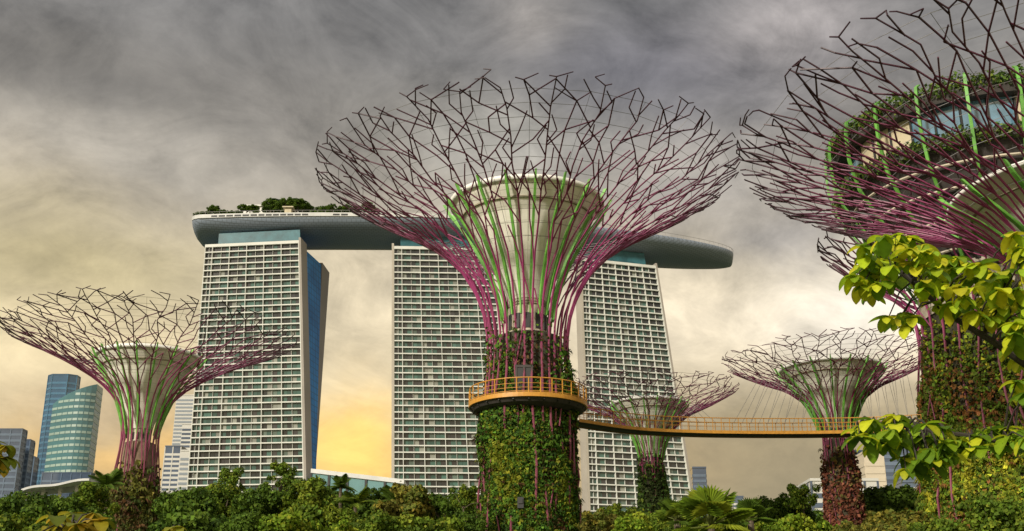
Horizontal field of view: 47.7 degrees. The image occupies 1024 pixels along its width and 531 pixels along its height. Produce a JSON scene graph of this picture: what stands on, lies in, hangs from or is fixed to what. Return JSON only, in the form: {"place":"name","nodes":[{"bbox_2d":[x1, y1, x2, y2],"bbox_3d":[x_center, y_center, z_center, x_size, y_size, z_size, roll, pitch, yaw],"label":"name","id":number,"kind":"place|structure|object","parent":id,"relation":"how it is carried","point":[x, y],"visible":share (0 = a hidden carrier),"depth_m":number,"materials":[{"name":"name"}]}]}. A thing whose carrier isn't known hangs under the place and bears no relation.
{"place":"outdoors","nodes":[
{"label":"outdoors","id":0,"kind":"place"},
{"bbox_2d":[0,428,27,497],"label":"office block","id":1,"kind":"structure","parent":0,"point":[16,438],"depth_m":953.66,"materials":[{"name":"glass"}]},
{"bbox_2d":[20,439,35,495],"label":"office block","id":2,"kind":"structure","parent":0,"point":[28,463],"depth_m":981.33,"materials":[{"name":"glass"}]},
{"bbox_2d":[30,456,39,485],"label":"office block","id":3,"kind":"structure","parent":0,"point":[34,474],"depth_m":1000.55,"materials":[{"name":"stone"}]},
{"bbox_2d":[36,374,80,484],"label":"office tower","id":4,"kind":"structure","parent":0,"point":[59,386],"depth_m":1272.80,"materials":[{"name":"blue glass"}]},
{"bbox_2d":[40,472,94,497],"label":"office block","id":5,"kind":"structure","parent":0,"point":[52,477],"depth_m":1034.66,"materials":[{"name":"glass"}]},
{"bbox_2d":[44,384,102,472],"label":"office tower","id":6,"kind":"structure","parent":0,"point":[73,432],"depth_m":1113.94,"materials":[{"name":"teal glass"}]},
{"bbox_2d":[160,445,187,493],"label":"city building","id":7,"kind":"structure","parent":0,"point":[170,470],"depth_m":1047.30,"materials":[{"name":"concrete"}]},
{"bbox_2d":[172,395,193,444],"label":"city building","id":8,"kind":"structure","parent":0,"point":[183,408],"depth_m":1315.92,"materials":[{"name":"grey concrete"}]},
{"bbox_2d":[177,450,189,489],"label":"city building","id":9,"kind":"structure","parent":0,"point":[183,469],"depth_m":996.84,"materials":[{"name":"grey concrete"}]},
{"bbox_2d":[180,423,191,449],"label":"city building","id":10,"kind":"structure","parent":0,"point":[185,435],"depth_m":1157.71,"materials":[{"name":"concrete"}]},
{"bbox_2d":[187,230,328,492],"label":"hotel tower","id":11,"kind":"structure","parent":0,"point":[253,421],"depth_m":530.81,"materials":[{"name":"white concrete"}]},
{"bbox_2d":[331,491,357,509],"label":"broadleaf tree","id":12,"kind":"object","parent":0,"point":[344,505],"visible":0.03,"depth_m":194.56,"materials":[{"name":"green plant"}]},
{"bbox_2d":[370,485,396,507],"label":"broadleaf tree","id":13,"kind":"object","parent":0,"point":[386,492],"visible":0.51,"depth_m":100.71,"materials":[{"name":"green plant"}]},
{"bbox_2d":[391,237,498,497],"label":"hotel tower","id":14,"kind":"structure","parent":0,"point":[438,349],"depth_m":534.45,"materials":[{"name":"white concrete"}]},
{"bbox_2d":[443,495,479,516],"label":"broadleaf tree","id":15,"kind":"object","parent":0,"point":[475,499],"visible":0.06,"depth_m":185.78,"materials":[{"name":"green plant"}]},
{"bbox_2d":[0,0,1023,505],"label":"sky","id":16,"kind":"structure","parent":0,"point":[122,121],"materials":[{"name":"grey"}]},
{"bbox_2d":[575,247,692,514],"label":"hotel tower","id":17,"kind":"structure","parent":0,"point":[621,319],"depth_m":556.38,"materials":[{"name":"white concrete"}]},
{"bbox_2d":[192,205,732,268],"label":"rooftop deck","id":18,"kind":"structure","parent":17,"relation":"on","point":[333,230],"depth_m":563.60,"materials":[{"name":"grey metal"}]},
{"bbox_2d":[210,206,219,212],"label":"rooftop tree","id":19,"kind":"object","parent":18,"relation":"on","point":[214,208],"visible":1,"depth_m":560.83,"materials":[{"name":"green plant"}]},
{"bbox_2d":[237,204,246,211],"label":"rooftop tree","id":20,"kind":"object","parent":18,"relation":"on","point":[240,206],"visible":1,"depth_m":560.34,"materials":[{"name":"green plant"}]},
{"bbox_2d":[249,204,259,211],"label":"rooftop tree","id":21,"kind":"object","parent":18,"relation":"on","point":[256,207],"visible":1,"depth_m":560.44,"materials":[{"name":"green plant"}]},
{"bbox_2d":[261,197,279,212],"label":"rooftop tree","id":22,"kind":"object","parent":18,"relation":"on","point":[269,201],"visible":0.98,"depth_m":562.34,"materials":[{"name":"green plant"}]},
{"bbox_2d":[279,197,294,208],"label":"rooftop tree","id":23,"kind":"object","parent":18,"relation":"on","point":[283,202],"visible":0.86,"depth_m":561.26,"materials":[{"name":"green plant"}]},
{"bbox_2d":[290,201,301,211],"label":"rooftop tree","id":24,"kind":"object","parent":18,"relation":"on","point":[295,206],"visible":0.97,"depth_m":559.97,"materials":[{"name":"green plant"}]},
{"bbox_2d":[289,197,304,211],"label":"rooftop tree","id":25,"kind":"object","parent":18,"relation":"on","point":[299,201],"visible":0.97,"depth_m":561.00,"materials":[{"name":"green plant"}]},
{"bbox_2d":[297,205,308,211],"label":"rooftop tree","id":26,"kind":"object","parent":18,"relation":"on","point":[299,210],"visible":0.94,"depth_m":563.71,"materials":[{"name":"green plant"}]},
{"bbox_2d":[299,201,310,210],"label":"rooftop tree","id":27,"kind":"object","parent":18,"relation":"on","point":[307,203],"visible":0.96,"depth_m":563.30,"materials":[{"name":"green plant"}]},
{"bbox_2d":[317,205,328,211],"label":"rooftop tree","id":28,"kind":"object","parent":18,"relation":"on","point":[322,207],"visible":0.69,"depth_m":564.78,"materials":[{"name":"green plant"}]},
{"bbox_2d":[327,203,336,211],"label":"rooftop tree","id":29,"kind":"object","parent":18,"relation":"on","point":[330,207],"visible":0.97,"depth_m":560.94,"materials":[{"name":"green plant"}]},
{"bbox_2d":[338,205,346,211],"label":"rooftop tree","id":30,"kind":"object","parent":18,"relation":"on","point":[343,208],"visible":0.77,"depth_m":563.23,"materials":[{"name":"green plant"}]},
{"bbox_2d":[361,201,375,211],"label":"rooftop tree","id":31,"kind":"object","parent":18,"relation":"on","point":[368,205],"visible":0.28,"depth_m":563.25,"materials":[{"name":"green plant"}]},
{"bbox_2d":[681,516,707,530],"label":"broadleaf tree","id":32,"kind":"object","parent":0,"point":[704,524],"visible":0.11,"depth_m":184.89,"materials":[{"name":"green plant"}]},
{"bbox_2d":[690,467,706,489],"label":"city building","id":33,"kind":"structure","parent":0,"point":[698,475],"depth_m":895.38,"materials":[{"name":"glass"}]},
{"bbox_2d":[732,496,743,509],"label":"city building","id":34,"kind":"structure","parent":0,"point":[736,501],"depth_m":1186.54,"materials":[{"name":"stone"}]},
{"bbox_2d":[796,478,878,511],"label":"city building","id":35,"kind":"structure","parent":0,"point":[866,482],"depth_m":516.32,"materials":[{"name":"stone"}]},
{"bbox_2d":[855,452,886,487],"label":"city building","id":36,"kind":"structure","parent":0,"point":[868,468],"depth_m":638.50,"materials":[{"name":"beige concrete"}]},
{"bbox_2d":[884,449,915,485],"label":"city building","id":37,"kind":"structure","parent":0,"point":[889,467],"depth_m":688.39,"materials":[{"name":"concrete"}]},
{"bbox_2d":[892,480,917,487],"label":"city building","id":38,"kind":"structure","parent":0,"point":[909,482],"depth_m":556.19,"materials":[{"name":"stone"}]},
{"label":"ground","id":39,"kind":"structure","parent":0,"visible":0},
{"bbox_2d":[0,441,19,477],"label":"broadleaf shrub","id":40,"kind":"object","parent":39,"relation":"on","point":[6,462],"visible":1,"depth_m":9.49,"materials":[{"name":"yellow plant"}]},
{"bbox_2d":[0,490,51,518],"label":"broadleaf tree","id":41,"kind":"object","parent":39,"relation":"on","point":[31,505],"visible":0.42,"depth_m":93.32,"materials":[{"name":"green plant"}]},
{"bbox_2d":[0,511,57,530],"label":"broadleaf tree","id":42,"kind":"object","parent":39,"relation":"on","point":[19,522],"visible":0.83,"depth_m":79.12,"materials":[{"name":"green plant"}]},
{"bbox_2d":[21,478,98,497],"bbox_3d":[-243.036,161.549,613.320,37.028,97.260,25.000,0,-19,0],"label":"canopy roof","id":43,"kind":"structure","parent":39,"relation":"on","point":[70,486],"depth_m":626.80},
{"bbox_2d":[45,494,90,515],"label":"broadleaf tree","id":44,"kind":"object","parent":39,"relation":"on","point":[56,505],"visible":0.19,"depth_m":101.31,"materials":[{"name":"green plant"}]},
{"bbox_2d":[35,511,115,530],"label":"broadleaf shrub","id":45,"kind":"object","parent":39,"relation":"on","point":[83,521],"visible":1,"depth_m":8.83,"materials":[{"name":"green plant"}]},
{"bbox_2d":[59,508,116,530],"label":"broadleaf tree","id":46,"kind":"object","parent":39,"relation":"on","point":[105,515],"visible":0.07,"depth_m":84.65,"materials":[{"name":"green plant"}]},
{"bbox_2d":[69,481,120,515],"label":"broadleaf tree","id":47,"kind":"object","parent":39,"relation":"on","point":[96,497],"visible":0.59,"depth_m":110.39,"materials":[{"name":"green plant"}]},
{"bbox_2d":[87,468,124,513],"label":"feather palm","id":48,"kind":"object","parent":39,"relation":"on","point":[112,478],"visible":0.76,"depth_m":116.80,"materials":[{"name":"green plant"}]},
{"bbox_2d":[0,285,296,530],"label":"supertree","id":49,"kind":"object","parent":39,"relation":"on","point":[146,381],"visible":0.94,"depth_m":146.70,"materials":[{"name":"purple metal"}]},
{"bbox_2d":[162,524,186,530],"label":"broadleaf shrub","id":50,"kind":"object","parent":39,"relation":"on","point":[176,528],"visible":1,"depth_m":9.11,"materials":[{"name":"green plant"}]},
{"bbox_2d":[146,486,222,521],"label":"broadleaf tree","id":51,"kind":"object","parent":39,"relation":"on","point":[203,500],"visible":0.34,"depth_m":101.88,"materials":[{"name":"green plant"}]},
{"bbox_2d":[146,501,228,530],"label":"broadleaf tree","id":52,"kind":"object","parent":39,"relation":"on","point":[186,517],"visible":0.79,"depth_m":86.24,"materials":[{"name":"green plant"}]},
{"bbox_2d":[206,482,250,518],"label":"broadleaf tree","id":53,"kind":"object","parent":39,"relation":"on","point":[221,492],"visible":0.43,"depth_m":109.17,"materials":[{"name":"green plant"}]},
{"bbox_2d":[217,467,245,491],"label":"broadleaf tree","id":54,"kind":"object","parent":39,"relation":"on","point":[226,476],"visible":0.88,"depth_m":116.62,"materials":[{"name":"green plant"}]},
{"bbox_2d":[215,510,271,530],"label":"broadleaf tree","id":55,"kind":"object","parent":39,"relation":"on","point":[245,522],"visible":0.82,"depth_m":80.97,"materials":[{"name":"green plant"}]},
{"bbox_2d":[230,482,291,518],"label":"broadleaf tree","id":56,"kind":"object","parent":39,"relation":"on","point":[264,499],"visible":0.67,"depth_m":107.25,"materials":[{"name":"green plant"}]},
{"bbox_2d":[264,460,297,491],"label":"broadleaf tree","id":57,"kind":"object","parent":39,"relation":"on","point":[279,469],"visible":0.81,"depth_m":114.67,"materials":[{"name":"green plant"}]},
{"bbox_2d":[257,508,329,530],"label":"broadleaf tree","id":58,"kind":"object","parent":39,"relation":"on","point":[283,520],"visible":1,"depth_m":75.02,"materials":[{"name":"green plant"}]},
{"bbox_2d":[277,475,340,511],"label":"broadleaf tree","id":59,"kind":"object","parent":39,"relation":"on","point":[312,491],"visible":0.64,"depth_m":105.35,"materials":[{"name":"green plant"}]},
{"bbox_2d":[294,501,357,530],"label":"broadleaf tree","id":60,"kind":"object","parent":39,"relation":"on","point":[328,515],"visible":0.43,"depth_m":88.44,"materials":[{"name":"green plant"}]},
{"bbox_2d":[327,473,356,507],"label":"feather palm","id":61,"kind":"object","parent":39,"relation":"on","point":[340,483],"visible":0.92,"depth_m":118.86,"materials":[{"name":"green plant"}]},
{"bbox_2d":[329,517,358,530],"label":"broadleaf tree","id":62,"kind":"object","parent":39,"relation":"on","point":[342,524],"visible":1,"depth_m":72.27,"materials":[{"name":"green plant"}]},
{"bbox_2d":[333,485,379,512],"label":"feather palm","id":63,"kind":"object","parent":39,"relation":"on","point":[353,500],"visible":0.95,"depth_m":92.56,"materials":[{"name":"green plant"}]},
{"bbox_2d":[309,469,406,494],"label":"podium","id":64,"kind":"object","parent":39,"relation":"on","point":[358,483],"visible":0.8,"depth_m":489.86,"materials":[{"name":"white glass"}]},
{"bbox_2d":[347,487,386,519],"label":"broadleaf tree","id":65,"kind":"object","parent":39,"relation":"on","point":[365,511],"visible":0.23,"depth_m":100.99,"materials":[{"name":"green plant"}]},
{"bbox_2d":[349,508,400,530],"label":"broadleaf tree","id":66,"kind":"object","parent":39,"relation":"on","point":[378,520],"visible":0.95,"depth_m":79.52,"materials":[{"name":"green plant"}]},
{"bbox_2d":[371,481,435,524],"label":"broadleaf tree","id":67,"kind":"object","parent":39,"relation":"on","point":[414,500],"visible":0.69,"depth_m":95.61,"materials":[{"name":"green plant"}]},
{"bbox_2d":[390,512,467,530],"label":"broadleaf tree","id":68,"kind":"object","parent":39,"relation":"on","point":[427,523],"visible":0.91,"depth_m":80.66,"materials":[{"name":"green plant"}]},
{"bbox_2d":[428,492,474,521],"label":"broadleaf tree","id":69,"kind":"object","parent":39,"relation":"on","point":[446,505],"visible":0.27,"depth_m":101.37,"materials":[{"name":"green plant"}]},
{"bbox_2d":[448,484,483,511],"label":"broadleaf tree","id":70,"kind":"object","parent":39,"relation":"on","point":[468,496],"visible":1,"depth_m":87.23,"materials":[{"name":"green plant"}]},
{"bbox_2d":[450,511,487,530],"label":"broadleaf tree","id":71,"kind":"object","parent":39,"relation":"on","point":[478,522],"visible":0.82,"depth_m":83.81,"materials":[{"name":"green plant"}]},
{"bbox_2d":[315,68,739,530],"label":"supertree","id":72,"kind":"object","parent":39,"relation":"on","point":[525,231],"visible":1,"depth_m":94.39,"materials":[{"name":"metal"}]},
{"bbox_2d":[575,508,619,530],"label":"broadleaf tree","id":73,"kind":"object","parent":39,"relation":"on","point":[599,520],"visible":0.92,"depth_m":87.86,"materials":[{"name":"green plant"}]},
{"bbox_2d":[596,503,637,530],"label":"broadleaf tree","id":74,"kind":"object","parent":39,"relation":"on","point":[616,508],"visible":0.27,"depth_m":126.57,"materials":[{"name":"green plant"}]},
{"bbox_2d":[611,509,657,530],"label":"broadleaf tree","id":75,"kind":"object","parent":39,"relation":"on","point":[636,521],"visible":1,"depth_m":81.44,"materials":[{"name":"green plant"}]},
{"bbox_2d":[576,365,739,514],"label":"supertree","id":76,"kind":"object","parent":39,"relation":"on","point":[652,486],"visible":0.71,"depth_m":123.89,"materials":[{"name":"metal"}]},
{"bbox_2d":[645,508,673,530],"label":"broadleaf tree","id":77,"kind":"object","parent":39,"relation":"on","point":[659,524],"visible":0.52,"depth_m":93.17,"materials":[{"name":"green plant"}]},
{"bbox_2d":[653,498,701,528],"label":"fan palm","id":78,"kind":"object","parent":39,"relation":"on","point":[667,511],"visible":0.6,"depth_m":68.72,"materials":[{"name":"green plant"}]},
{"bbox_2d":[670,484,757,530],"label":"fan palm","id":79,"kind":"object","parent":39,"relation":"on","point":[711,505],"visible":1,"depth_m":64.49,"materials":[{"name":"green plant"}]},
{"bbox_2d":[733,496,778,530],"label":"fan palm","id":80,"kind":"object","parent":39,"relation":"on","point":[758,507],"visible":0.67,"depth_m":70.42,"materials":[{"name":"green plant"}]},
{"bbox_2d":[745,521,779,530],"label":"broadleaf tree","id":81,"kind":"object","parent":39,"relation":"on","point":[762,526],"visible":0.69,"depth_m":73.77,"materials":[{"name":"green plant"}]},
{"bbox_2d":[756,495,775,517],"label":"broadleaf tree","id":82,"kind":"object","parent":39,"relation":"on","point":[764,499],"visible":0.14,"depth_m":127.84,"materials":[{"name":"green plant"}]},
{"bbox_2d":[764,492,816,522],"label":"broadleaf tree","id":83,"kind":"object","parent":39,"relation":"on","point":[778,510],"visible":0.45,"depth_m":121.07,"materials":[{"name":"green plant"}]},
{"bbox_2d":[783,482,820,522],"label":"broadleaf tree","id":84,"kind":"object","parent":39,"relation":"on","point":[799,498],"visible":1,"depth_m":117.76,"materials":[{"name":"green plant"}]},
{"bbox_2d":[772,510,837,530],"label":"broadleaf tree","id":85,"kind":"object","parent":39,"relation":"on","point":[790,522],"visible":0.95,"depth_m":81.16,"materials":[{"name":"green plant"}]},
{"bbox_2d":[810,509,822,522],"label":"broadleaf tree","id":86,"kind":"object","parent":39,"relation":"on","point":[819,515],"visible":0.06,"depth_m":193.86,"materials":[{"name":"green plant"}]},
{"bbox_2d":[721,327,930,525],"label":"supertree","id":87,"kind":"object","parent":39,"relation":"on","point":[838,386],"visible":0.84,"depth_m":110.54,"materials":[{"name":"metal"}]},
{"bbox_2d":[829,519,871,530],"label":"broadleaf tree","id":88,"kind":"object","parent":39,"relation":"on","point":[845,525],"visible":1,"depth_m":77.75,"materials":[{"name":"green plant"}]},
{"bbox_2d":[736,0,1023,284],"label":"supertree","id":89,"kind":"object","parent":39,"relation":"on","point":[984,213],"visible":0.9,"depth_m":79.61,"materials":[{"name":"metal"}]},
{"bbox_2d":[863,484,918,513],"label":"broadleaf trees","id":90,"kind":"object","parent":39,"relation":"on","point":[887,497],"visible":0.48,"depth_m":114.94,"materials":[{"name":"green plant"}]},
{"bbox_2d":[862,508,932,530],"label":"hedge","id":91,"kind":"object","parent":39,"relation":"on","point":[888,520],"visible":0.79,"depth_m":97.06,"materials":[{"name":"green plant"}]},
{"bbox_2d":[817,63,1023,530],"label":"restaurant supertree","id":92,"kind":"object","parent":39,"relation":"on","point":[965,376],"visible":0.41,"depth_m":102.91,"materials":[{"name":"concrete"}]},
{"bbox_2d":[577,366,921,437],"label":"aerial walkway","id":93,"kind":"structure","parent":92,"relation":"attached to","point":[620,428],"depth_m":107.05,"materials":[{"name":"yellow metal"}]},
{"bbox_2d":[839,231,1023,488],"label":"broadleaf tree","id":94,"kind":"object","parent":39,"relation":"on","point":[1000,292],"visible":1,"depth_m":9.13,"materials":[{"name":"green plant"}]},
{"bbox_2d":[903,516,968,530],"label":"broadleaf tree","id":95,"kind":"object","parent":39,"relation":"on","point":[940,524],"visible":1,"depth_m":69.30,"materials":[{"name":"green plant"}]},
{"bbox_2d":[965,493,1023,530],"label":"broadleaf tree","id":96,"kind":"object","parent":39,"relation":"on","point":[1004,514],"visible":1,"depth_m":58.22,"materials":[{"name":"green plant"}]}
]}

